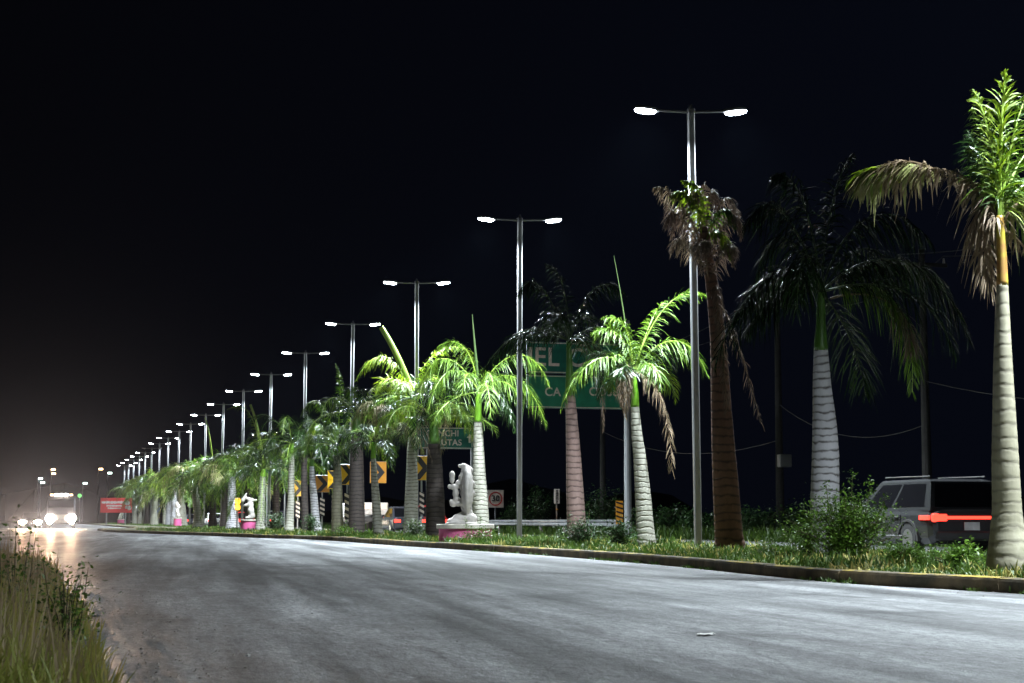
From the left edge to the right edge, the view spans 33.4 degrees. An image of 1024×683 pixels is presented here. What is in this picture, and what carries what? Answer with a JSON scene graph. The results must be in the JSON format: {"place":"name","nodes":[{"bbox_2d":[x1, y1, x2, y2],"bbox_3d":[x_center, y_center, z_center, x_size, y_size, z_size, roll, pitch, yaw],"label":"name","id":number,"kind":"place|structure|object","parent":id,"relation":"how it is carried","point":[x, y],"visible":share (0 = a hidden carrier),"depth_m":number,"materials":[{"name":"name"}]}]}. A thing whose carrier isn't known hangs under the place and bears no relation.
{"place":"outdoors","nodes":[
{"label":"outdoors","id":0,"kind":"place"},
{"bbox_2d":[3,552,83,606],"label":"tall grass","id":1,"kind":"structure","parent":0,"point":[49,572],"depth_m":19.76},
{"bbox_2d":[0,525,115,682],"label":"seed grass","id":2,"kind":"structure","parent":0,"point":[20,622],"depth_m":7.15,"materials":[{"name":"plant"}]},
{"bbox_2d":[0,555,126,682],"bbox_3d":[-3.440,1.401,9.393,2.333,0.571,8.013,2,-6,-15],"label":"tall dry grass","id":3,"kind":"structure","parent":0,"point":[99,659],"depth_m":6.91,"materials":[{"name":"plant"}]},
{"bbox_2d":[0,570,134,682],"bbox_3d":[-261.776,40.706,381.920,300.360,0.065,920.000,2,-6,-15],"label":"verge","id":4,"kind":"structure","parent":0,"point":[85,641],"depth_m":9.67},
{"bbox_2d":[0,538,59,577],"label":"seed grass","id":5,"kind":"structure","parent":4,"relation":"on","point":[35,554],"depth_m":21.31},
{"bbox_2d":[0,505,61,617],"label":"weed","id":6,"kind":"object","parent":4,"relation":"on","point":[3,555],"visible":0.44,"depth_m":10.21,"materials":[{"name":"brown"}]},
{"bbox_2d":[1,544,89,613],"bbox_3d":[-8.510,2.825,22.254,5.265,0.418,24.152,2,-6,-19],"label":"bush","id":7,"kind":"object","parent":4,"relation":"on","point":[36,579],"depth_m":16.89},
{"bbox_2d":[20,549,121,649],"bbox_3d":[-2.268,1.337,8.714,0.497,0.560,0.458,-5,-8,40],"label":"weed","id":8,"kind":"object","parent":4,"relation":"on","point":[64,616],"visible":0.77,"depth_m":8.68,"materials":[{"name":"green"}]},
{"bbox_2d":[0,522,1023,682],"bbox_3d":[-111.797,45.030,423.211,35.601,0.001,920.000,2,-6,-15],"label":"road","id":9,"kind":"structure","parent":0,"point":[641,624],"depth_m":12.73,"materials":[{"name":"asphalt"}]},
{"bbox_2d":[18,512,42,528],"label":"oncoming car","id":10,"kind":"object","parent":9,"relation":"on","point":[27,518],"visible":0.98,"depth_m":147.82,"materials":[{"name":"grey"}]},
{"bbox_2d":[46,494,75,528],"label":"oncoming truck","id":11,"kind":"object","parent":9,"relation":"on","point":[61,508],"visible":1,"depth_m":143.91,"materials":[{"name":"grey"}]},
{"bbox_2d":[343,503,387,529],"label":"box truck","id":12,"kind":"object","parent":9,"relation":"on","point":[368,513],"visible":0.27,"depth_m":103.58,"materials":[{"name":"white paint"}]},
{"bbox_2d":[381,507,425,531],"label":"passing car","id":13,"kind":"object","parent":9,"relation":"on","point":[393,519],"visible":0.4,"depth_m":86.89,"materials":[{"name":"grey"}]},
{"bbox_2d":[419,427,472,511],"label":"road sign","id":14,"kind":"object","parent":9,"relation":"on","point":[458,439],"visible":0.48,"depth_m":75.75,"materials":[{"name":"green"}]},
{"bbox_2d":[56,541,1006,682],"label":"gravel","id":15,"kind":"structure","parent":9,"relation":"on","point":[195,670],"depth_m":11.92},
{"bbox_2d":[78,523,1023,593],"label":"kerb","id":16,"kind":"structure","parent":9,"relation":"on","point":[1000,584],"depth_m":23.94,"materials":[{"name":"concrete"}]},
{"bbox_2d":[90,523,1016,577],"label":"median strip","id":17,"kind":"object","parent":9,"relation":"on","point":[140,526],"visible":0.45,"depth_m":123.03,"materials":[{"name":"concrete"}]},
{"bbox_2d":[100,498,131,524],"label":"billboard","id":18,"kind":"object","parent":17,"relation":"on","point":[111,505],"visible":0.97,"depth_m":218.41,"materials":[{"name":"red paint"}]},
{"bbox_2d":[106,482,143,523],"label":"palm tree","id":19,"kind":"object","parent":17,"relation":"on","point":[128,520],"visible":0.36,"depth_m":238.92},
{"bbox_2d":[117,475,147,523],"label":"palm tree","id":20,"kind":"object","parent":17,"relation":"on","point":[139,518],"visible":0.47,"depth_m":219.37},
{"bbox_2d":[115,480,152,523],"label":"palm tree","id":21,"kind":"object","parent":17,"relation":"on","point":[134,519],"visible":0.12,"depth_m":238.23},
{"bbox_2d":[123,468,166,524],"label":"palm tree","id":22,"kind":"object","parent":17,"relation":"on","point":[153,518],"visible":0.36,"depth_m":189.91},
{"bbox_2d":[136,451,154,523],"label":"street lamp","id":23,"kind":"object","parent":17,"relation":"on","point":[145,452],"visible":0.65,"depth_m":228.28,"materials":[{"name":"grey"}]},
{"bbox_2d":[121,473,171,523],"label":"palm tree","id":24,"kind":"object","parent":17,"relation":"on","point":[146,517],"visible":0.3,"depth_m":218.78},
{"bbox_2d":[149,442,169,522],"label":"street lamp","id":25,"kind":"object","parent":17,"relation":"on","point":[159,443],"visible":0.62,"depth_m":201.04,"materials":[{"name":"grey"}]},
{"bbox_2d":[135,477,192,524],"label":"palm tree","id":26,"kind":"object","parent":17,"relation":"on","point":[164,517],"visible":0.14,"depth_m":191.37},
{"bbox_2d":[140,469,193,524],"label":"palm tree","id":27,"kind":"object","parent":17,"relation":"on","point":[168,513],"visible":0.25,"depth_m":182.01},
{"bbox_2d":[137,462,202,524],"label":"palm tree","id":28,"kind":"object","parent":17,"relation":"on","point":[173,508],"visible":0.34,"depth_m":165.02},
{"bbox_2d":[139,461,219,525],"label":"palm tree","id":29,"kind":"object","parent":17,"relation":"on","point":[182,512],"visible":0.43,"depth_m":152.74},
{"bbox_2d":[167,430,191,501],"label":"street lamp","id":30,"kind":"object","parent":17,"relation":"on","point":[179,431],"visible":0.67,"depth_m":173.80,"materials":[{"name":"grey"}]},
{"bbox_2d":[101,522,266,528],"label":"grass","id":31,"kind":"structure","parent":17,"relation":"on","point":[188,526],"depth_m":155.09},
{"bbox_2d":[154,454,217,527],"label":"palm tree","id":32,"kind":"object","parent":17,"relation":"on","point":[189,466],"visible":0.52,"depth_m":131.58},
{"bbox_2d":[177,422,203,524],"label":"street lamp","id":33,"kind":"object","parent":17,"relation":"on","point":[190,424],"visible":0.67,"depth_m":160.08,"materials":[{"name":"grey"}]},
{"bbox_2d":[191,414,220,524],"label":"street lamp","id":34,"kind":"object","parent":17,"relation":"on","point":[205,415],"visible":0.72,"depth_m":146.44,"materials":[{"name":"grey"}]},
{"bbox_2d":[174,418,252,526],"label":"palm tree","id":35,"kind":"object","parent":17,"relation":"on","point":[212,521],"visible":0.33,"depth_m":130.71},
{"bbox_2d":[207,402,239,515],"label":"street lamp","id":36,"kind":"object","parent":17,"relation":"on","point":[223,409],"visible":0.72,"depth_m":132.94,"materials":[{"name":"grey"}]},
{"bbox_2d":[183,449,267,526],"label":"palm tree","id":37,"kind":"object","parent":17,"relation":"on","point":[223,516],"visible":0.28,"depth_m":128.48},
{"bbox_2d":[180,443,280,527],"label":"palm tree","id":38,"kind":"object","parent":17,"relation":"on","point":[231,522],"visible":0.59,"depth_m":111.09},
{"bbox_2d":[235,498,240,528],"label":"flashing signal","id":39,"kind":"object","parent":17,"relation":"on","point":[237,508],"visible":0.69,"depth_m":106.09,"materials":[{"name":"metal"}]},
{"bbox_2d":[225,389,261,519],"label":"street lamp","id":40,"kind":"object","parent":17,"relation":"on","point":[243,391],"visible":0.72,"depth_m":119.31,"materials":[{"name":"grey"}]},
{"bbox_2d":[189,441,300,521],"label":"palm tree","id":41,"kind":"object","parent":17,"relation":"on","point":[246,508],"visible":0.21,"depth_m":114.81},
{"bbox_2d":[240,520,255,529],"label":"pedestal","id":42,"kind":"object","parent":17,"relation":"on","point":[249,524],"visible":0.76,"depth_m":95.20,"materials":[{"name":"pink paint"}]},
{"bbox_2d":[241,493,256,518],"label":"sculpture","id":43,"kind":"object","parent":42,"relation":"on","point":[249,505],"visible":1,"depth_m":95.55,"materials":[{"name":"white stone"}]},
{"bbox_2d":[212,404,308,529],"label":"palm tree","id":44,"kind":"object","parent":17,"relation":"on","point":[261,505],"visible":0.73,"depth_m":97.62,"materials":[{"name":"plant"}]},
{"bbox_2d":[251,372,291,527],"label":"street lamp","id":45,"kind":"object","parent":17,"relation":"on","point":[270,415],"visible":0.77,"depth_m":105.55,"materials":[{"name":"grey"}]},
{"bbox_2d":[211,427,331,526],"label":"palm tree","id":46,"kind":"object","parent":17,"relation":"on","point":[276,503],"visible":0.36,"depth_m":100.70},
{"bbox_2d":[259,510,284,529],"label":"shrub","id":47,"kind":"object","parent":17,"relation":"on","point":[275,522],"visible":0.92,"depth_m":90.96,"materials":[{"name":"green plant"}]},
{"bbox_2d":[266,464,288,526],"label":"road sign","id":48,"kind":"object","parent":17,"relation":"on","point":[284,501],"visible":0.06,"depth_m":133.94,"materials":[{"name":"grey"}]},
{"bbox_2d":[238,413,332,530],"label":"palm tree","id":49,"kind":"object","parent":17,"relation":"on","point":[289,523],"visible":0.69,"depth_m":82.88,"materials":[{"name":"plant"}]},
{"bbox_2d":[294,480,300,528],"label":"chevron sign","id":50,"kind":"object","parent":17,"relation":"on","point":[297,490],"visible":0.55,"depth_m":100.67,"materials":[{"name":"orange"}]},
{"bbox_2d":[253,414,348,530],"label":"palm tree","id":51,"kind":"object","parent":17,"relation":"on","point":[304,495],"visible":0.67,"depth_m":83.04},
{"bbox_2d":[282,350,328,420],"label":"street lamp","id":52,"kind":"object","parent":17,"relation":"on","point":[305,353],"visible":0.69,"depth_m":92.05,"materials":[{"name":"grey"}]},
{"bbox_2d":[299,514,322,530],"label":"shrub","id":53,"kind":"object","parent":17,"relation":"on","point":[311,525],"visible":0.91,"depth_m":80.34,"materials":[{"name":"green plant"}]},
{"bbox_2d":[276,439,348,530],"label":"palm tree","id":54,"kind":"object","parent":17,"relation":"on","point":[314,506],"visible":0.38,"depth_m":84.09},
{"bbox_2d":[315,475,329,527],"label":"chevron sign","id":55,"kind":"object","parent":17,"relation":"on","point":[321,483],"visible":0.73,"depth_m":90.20,"materials":[{"name":"orange"}]},
{"bbox_2d":[327,471,332,488],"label":"chevron sign","id":56,"kind":"object","parent":17,"relation":"on","point":[329,479],"visible":0.4,"depth_m":84.80,"materials":[{"name":"yellow"}]},
{"bbox_2d":[279,363,396,531],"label":"palm tree","id":57,"kind":"object","parent":17,"relation":"on","point":[337,507],"visible":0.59,"depth_m":73.95,"materials":[{"name":"plant"}]},
{"bbox_2d":[341,464,349,528],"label":"chevron sign","id":58,"kind":"object","parent":17,"relation":"on","point":[345,469],"visible":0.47,"depth_m":77.22,"materials":[{"name":"orange"}]},
{"bbox_2d":[330,521,360,531],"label":"shrub","id":59,"kind":"object","parent":17,"relation":"on","point":[341,529],"visible":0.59,"depth_m":69.06,"materials":[{"name":"green plant"}]},
{"bbox_2d":[325,321,380,463],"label":"street lamp","id":60,"kind":"object","parent":17,"relation":"on","point":[352,324],"visible":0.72,"depth_m":78.43,"materials":[{"name":"grey"}]},
{"bbox_2d":[300,384,407,532],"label":"palm tree","id":61,"kind":"object","parent":17,"relation":"on","point":[356,518],"visible":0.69,"depth_m":71.91,"materials":[{"name":"plant"}]},
{"bbox_2d":[370,461,385,483],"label":"chevron sign","id":62,"kind":"object","parent":17,"relation":"on","point":[381,470],"visible":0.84,"depth_m":72.45,"materials":[{"name":"orange"}]},
{"bbox_2d":[332,400,424,533],"bbox_3d":[-4.963,4.727,63.023,3.210,5.118,3.604,2,-6,-20],"label":"palm tree","id":63,"kind":"object","parent":17,"relation":"on","point":[376,512],"visible":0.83,"depth_m":63.04,"materials":[{"name":"plant"}]},
{"bbox_2d":[136,526,679,544],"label":"grass","id":64,"kind":"structure","parent":17,"relation":"on","point":[319,532],"depth_m":60.60,"materials":[{"name":"plant"}]},
{"bbox_2d":[354,326,472,533],"bbox_3d":[-3.813,3.370,63.985,4.199,7.920,3.935,5,-8,-37],"label":"palm tree","id":65,"kind":"object","parent":17,"relation":"on","point":[411,486],"visible":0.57,"depth_m":63.54,"materials":[{"name":"plant"}]},
{"bbox_2d":[402,517,425,534],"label":"shrub","id":66,"kind":"object","parent":17,"relation":"on","point":[413,529],"visible":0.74,"depth_m":57.25,"materials":[{"name":"green plant"}]},
{"bbox_2d":[383,279,449,525],"bbox_3d":[-3.601,2.459,64.484,2.540,9.745,0.360,0,-6,-4],"label":"street lamp","id":67,"kind":"object","parent":17,"relation":"on","point":[416,282],"visible":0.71,"depth_m":64.74,"materials":[{"name":"grey"}]},
{"bbox_2d":[417,456,426,531],"bbox_3d":[-3.397,5.803,64.118,0.716,3.007,0.097,2,-6,-15],"label":"chevron sign","id":68,"kind":"object","parent":17,"relation":"on","point":[422,465],"visible":0.72,"depth_m":64.16,"materials":[{"name":"orange"}]},
{"bbox_2d":[368,351,498,536],"bbox_3d":[-2.807,3.566,56.207,3.982,6.456,4.492,3,-7,-29],"label":"palm tree","id":69,"kind":"object","parent":17,"relation":"on","point":[435,507],"visible":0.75,"depth_m":55.67,"materials":[{"name":"plant"}]},
{"bbox_2d":[436,524,493,541],"bbox_3d":[-1.265,5.207,46.259,1.575,0.513,1.575,0,-6,0],"label":"pedestal","id":70,"kind":"object","parent":17,"relation":"on","point":[445,530],"visible":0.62,"depth_m":45.63,"materials":[{"name":"pink paint"}]},
{"bbox_2d":[445,463,478,523],"bbox_3d":[-1.312,4.163,46.433,0.866,1.688,0.935,-4,-7,31],"label":"sculpture","id":71,"kind":"object","parent":70,"relation":"on","point":[465,483],"visible":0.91,"depth_m":46.18,"materials":[{"name":"white stone"}]},
{"bbox_2d":[452,517,510,541],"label":"shrub","id":72,"kind":"object","parent":17,"relation":"on","point":[479,534],"visible":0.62,"depth_m":44.02,"materials":[{"name":"green plant"}]},
{"bbox_2d":[416,314,549,523],"bbox_3d":[-0.912,2.675,53.396,4.250,7.154,3.679,0,-6,0],"label":"palm tree","id":73,"kind":"object","parent":17,"relation":"on","point":[492,383],"visible":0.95,"depth_m":53.30,"materials":[{"name":"plant"}]},
{"bbox_2d":[478,214,561,537],"bbox_3d":[0.226,1.032,50.853,2.540,9.745,0.360,1,-6,-5],"label":"street lamp","id":74,"kind":"object","parent":17,"relation":"on","point":[519,219],"visible":0.75,"depth_m":50.82,"materials":[{"name":"grey"}]},
{"bbox_2d":[478,263,627,536],"bbox_3d":[1.526,1.681,45.647,3.601,7.540,3.749,-3,-7,28],"label":"palm tree","id":75,"kind":"object","parent":17,"relation":"on","point":[575,504],"visible":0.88,"depth_m":45.19,"materials":[{"name":"plant"}]},
{"bbox_2d":[549,509,607,542],"bbox_3d":[1.683,4.552,41.670,1.572,0.908,1.424,5,-8,-39],"label":"shrub","id":76,"kind":"object","parent":17,"relation":"on","point":[583,534],"visible":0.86,"depth_m":41.51,"materials":[{"name":"green plant"}]},
{"bbox_2d":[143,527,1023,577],"bbox_3d":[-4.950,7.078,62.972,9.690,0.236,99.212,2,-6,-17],"label":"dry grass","id":77,"kind":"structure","parent":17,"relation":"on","point":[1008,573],"depth_m":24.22,"materials":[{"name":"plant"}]},
{"bbox_2d":[591,507,651,544],"bbox_3d":[2.414,4.177,38.201,0.946,0.931,1.209,5,-8,-39],"label":"shrub","id":78,"kind":"object","parent":17,"relation":"on","point":[619,537],"visible":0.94,"depth_m":38.16,"materials":[{"name":"green plant"}]},
{"bbox_2d":[560,258,709,546],"bbox_3d":[2.831,1.339,38.426,3.214,6.676,2.515,-1,-6,13],"label":"palm tree","id":79,"kind":"object","parent":17,"relation":"on","point":[627,364],"visible":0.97,"depth_m":38.41,"materials":[{"name":"plant"}]},
{"bbox_2d":[345,531,1023,577],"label":"grass","id":80,"kind":"structure","parent":17,"relation":"on","point":[959,569],"depth_m":25.53,"materials":[{"name":"plant"}]},
{"bbox_2d":[634,104,746,546],"bbox_3d":[3.979,-0.394,37.233,2.540,9.745,0.360,0,-6,-5],"label":"street lamp","id":81,"kind":"object","parent":17,"relation":"on","point":[690,111],"visible":0.74,"depth_m":37.16,"materials":[{"name":"grey"}]},
{"bbox_2d":[652,180,764,549],"bbox_3d":[3.883,0.438,33.972,2.172,7.568,1.301,0,-6,0],"label":"palm tree","id":82,"kind":"object","parent":17,"relation":"on","point":[728,530],"visible":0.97,"depth_m":33.88,"materials":[{"name":"plant"}]},
{"bbox_2d":[745,535,786,554],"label":"shrub","id":83,"kind":"object","parent":17,"relation":"on","point":[762,549],"visible":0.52,"depth_m":27.16,"materials":[{"name":"green plant"}]},
{"bbox_2d":[775,514,827,554],"bbox_3d":[4.648,3.116,27.389,0.909,0.769,0.963,2,-6,-22],"label":"shrub","id":84,"kind":"object","parent":17,"relation":"on","point":[800,548],"visible":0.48,"depth_m":27.32,"materials":[{"name":"green plant"}]},
{"bbox_2d":[753,469,924,557],"bbox_3d":[4.810,2.591,25.354,2.211,1.412,1.775,1,-6,-11],"label":"shrub","id":85,"kind":"object","parent":17,"relation":"on","point":[843,535],"visible":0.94,"depth_m":25.16,"materials":[{"name":"green plant"}]},
{"bbox_2d":[706,152,972,553],"bbox_3d":[5.714,0.127,29.469,4.262,7.201,4.139,-3,-7,26],"label":"palm tree","id":86,"kind":"object","parent":17,"relation":"on","point":[825,456],"visible":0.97,"depth_m":29.36,"materials":[{"name":"plant"}]},
{"bbox_2d":[868,533,943,563],"bbox_3d":[5.264,2.762,22.443,0.882,0.487,0.813,3,-7,-25],"label":"shrub","id":87,"kind":"object","parent":17,"relation":"on","point":[900,553],"visible":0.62,"depth_m":22.36,"materials":[{"name":"green plant"}]},
{"bbox_2d":[843,68,1023,570],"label":"palm tree","id":88,"kind":"object","parent":17,"relation":"on","point":[1006,541],"visible":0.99,"depth_m":19.70,"materials":[{"name":"plant"}]},
{"bbox_2d":[918,535,985,568],"bbox_3d":[5.429,2.615,20.953,0.838,0.477,0.858,-2,-6,20],"label":"shrub","id":89,"kind":"object","parent":17,"relation":"on","point":[956,553],"visible":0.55,"depth_m":20.82,"materials":[{"name":"green plant"}]},
{"bbox_2d":[472,548,1023,593],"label":"kerb weeds","id":90,"kind":"object","parent":9,"relation":"on","point":[822,580],"visible":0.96,"depth_m":25.36,"materials":[{"name":"green plant"}]},
{"bbox_2d":[852,476,991,552],"bbox_3d":[8.558,3.718,36.364,2.100,1.636,4.731,2,-6,-15],"label":"passing car","id":91,"kind":"object","parent":9,"relation":"on","point":[947,510],"visible":0.53,"depth_m":34.38,"materials":[{"name":"silver metal"}]},
{"bbox_2d":[0,479,1023,521],"bbox_3d":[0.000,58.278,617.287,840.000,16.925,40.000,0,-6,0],"label":"hills","id":92,"kind":"structure","parent":0,"point":[25,500],"depth_m":598.80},
{"bbox_2d":[0,0,1023,520],"label":"sky","id":93,"kind":"structure","parent":0,"point":[191,190],"materials":[{"name":"black"}]},
{"bbox_2d":[116,521,970,547],"bbox_3d":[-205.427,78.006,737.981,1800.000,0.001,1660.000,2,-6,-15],"label":"ground","id":94,"kind":"structure","parent":0,"point":[299,524],"depth_m":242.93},
{"bbox_2d":[331,520,617,533],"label":"guardrail","id":95,"kind":"object","parent":94,"relation":"on","point":[540,523],"visible":0.22,"depth_m":84.48,"materials":[{"name":"metal"}]},
{"bbox_2d":[487,490,503,528],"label":"speed sign","id":96,"kind":"object","parent":94,"relation":"on","point":[495,499],"visible":1,"depth_m":95.12,"materials":[{"name":"grey"}]},
{"bbox_2d":[494,503,529,519],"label":"wild bush","id":97,"kind":"object","parent":94,"relation":"on","point":[512,516],"visible":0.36,"depth_m":102.91,"materials":[{"name":"green plant"}]},
{"bbox_2d":[508,483,561,527],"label":"wild bush","id":98,"kind":"object","parent":94,"relation":"on","point":[537,511],"visible":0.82,"depth_m":96.01,"materials":[{"name":"green plant"}]},
{"bbox_2d":[554,489,559,519],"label":"kilometre sign","id":99,"kind":"object","parent":94,"relation":"on","point":[556,496],"visible":1,"depth_m":83.89,"materials":[{"name":"grey"}]},
{"bbox_2d":[522,321,631,536],"bbox_3d":[2.412,3.321,65.095,4.813,8.407,0.616,2,-6,-15],"label":"road sign","id":100,"kind":"object","parent":94,"relation":"on","point":[553,395],"visible":0.48,"depth_m":64.95,"materials":[{"name":"metal"}]},
{"bbox_2d":[600,409,605,527],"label":"utility pole","id":101,"kind":"object","parent":94,"relation":"on","point":[602,462],"visible":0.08,"depth_m":86.24,"materials":[{"name":"metal"}]},
{"bbox_2d":[584,480,632,531],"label":"wild bush","id":102,"kind":"object","parent":94,"relation":"on","point":[597,507],"visible":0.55,"depth_m":82.06,"materials":[{"name":"green plant"}]},
{"bbox_2d":[616,501,622,524],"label":"hazard marker","id":103,"kind":"object","parent":94,"relation":"on","point":[619,508],"visible":0.8,"depth_m":72.68,"materials":[{"name":"orange"}]},
{"bbox_2d":[653,502,706,533],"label":"wild bush","id":104,"kind":"object","parent":94,"relation":"on","point":[666,521],"visible":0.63,"depth_m":73.31,"materials":[{"name":"green plant"}]},
{"bbox_2d":[671,508,713,531],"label":"wild bush","id":105,"kind":"object","parent":94,"relation":"on","point":[710,521],"visible":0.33,"depth_m":69.96,"materials":[{"name":"green plant"}]},
{"bbox_2d":[741,503,789,536],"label":"wild bush","id":106,"kind":"object","parent":94,"relation":"on","point":[749,520],"visible":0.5,"depth_m":66.79,"materials":[{"name":"green plant"}]},
{"bbox_2d":[756,302,797,528],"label":"utility pole","id":107,"kind":"object","parent":94,"relation":"on","point":[783,460],"visible":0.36,"depth_m":65.74,"materials":[{"name":"concrete"}]},
{"bbox_2d":[604,240,1023,453],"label":"overhead wires","id":108,"kind":"object","parent":107,"relation":"hanging from","point":[844,305],"visible":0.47,"depth_m":58.88,"materials":[{"name":"black"}]},
{"bbox_2d":[749,498,809,530],"bbox_3d":[10.612,6.757,64.824,2.799,1.673,2.631,3,-7,-28],"label":"wild bush","id":109,"kind":"object","parent":94,"relation":"on","point":[793,515],"visible":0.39,"depth_m":64.67,"materials":[{"name":"green plant"}]},
{"bbox_2d":[896,249,946,478],"bbox_3d":[13.326,1.721,55.060,1.800,9.500,0.323,2,-6,-15],"label":"utility pole","id":110,"kind":"object","parent":94,"relation":"on","point":[926,439],"visible":0.65,"depth_m":54.98,"materials":[{"name":"concrete"}]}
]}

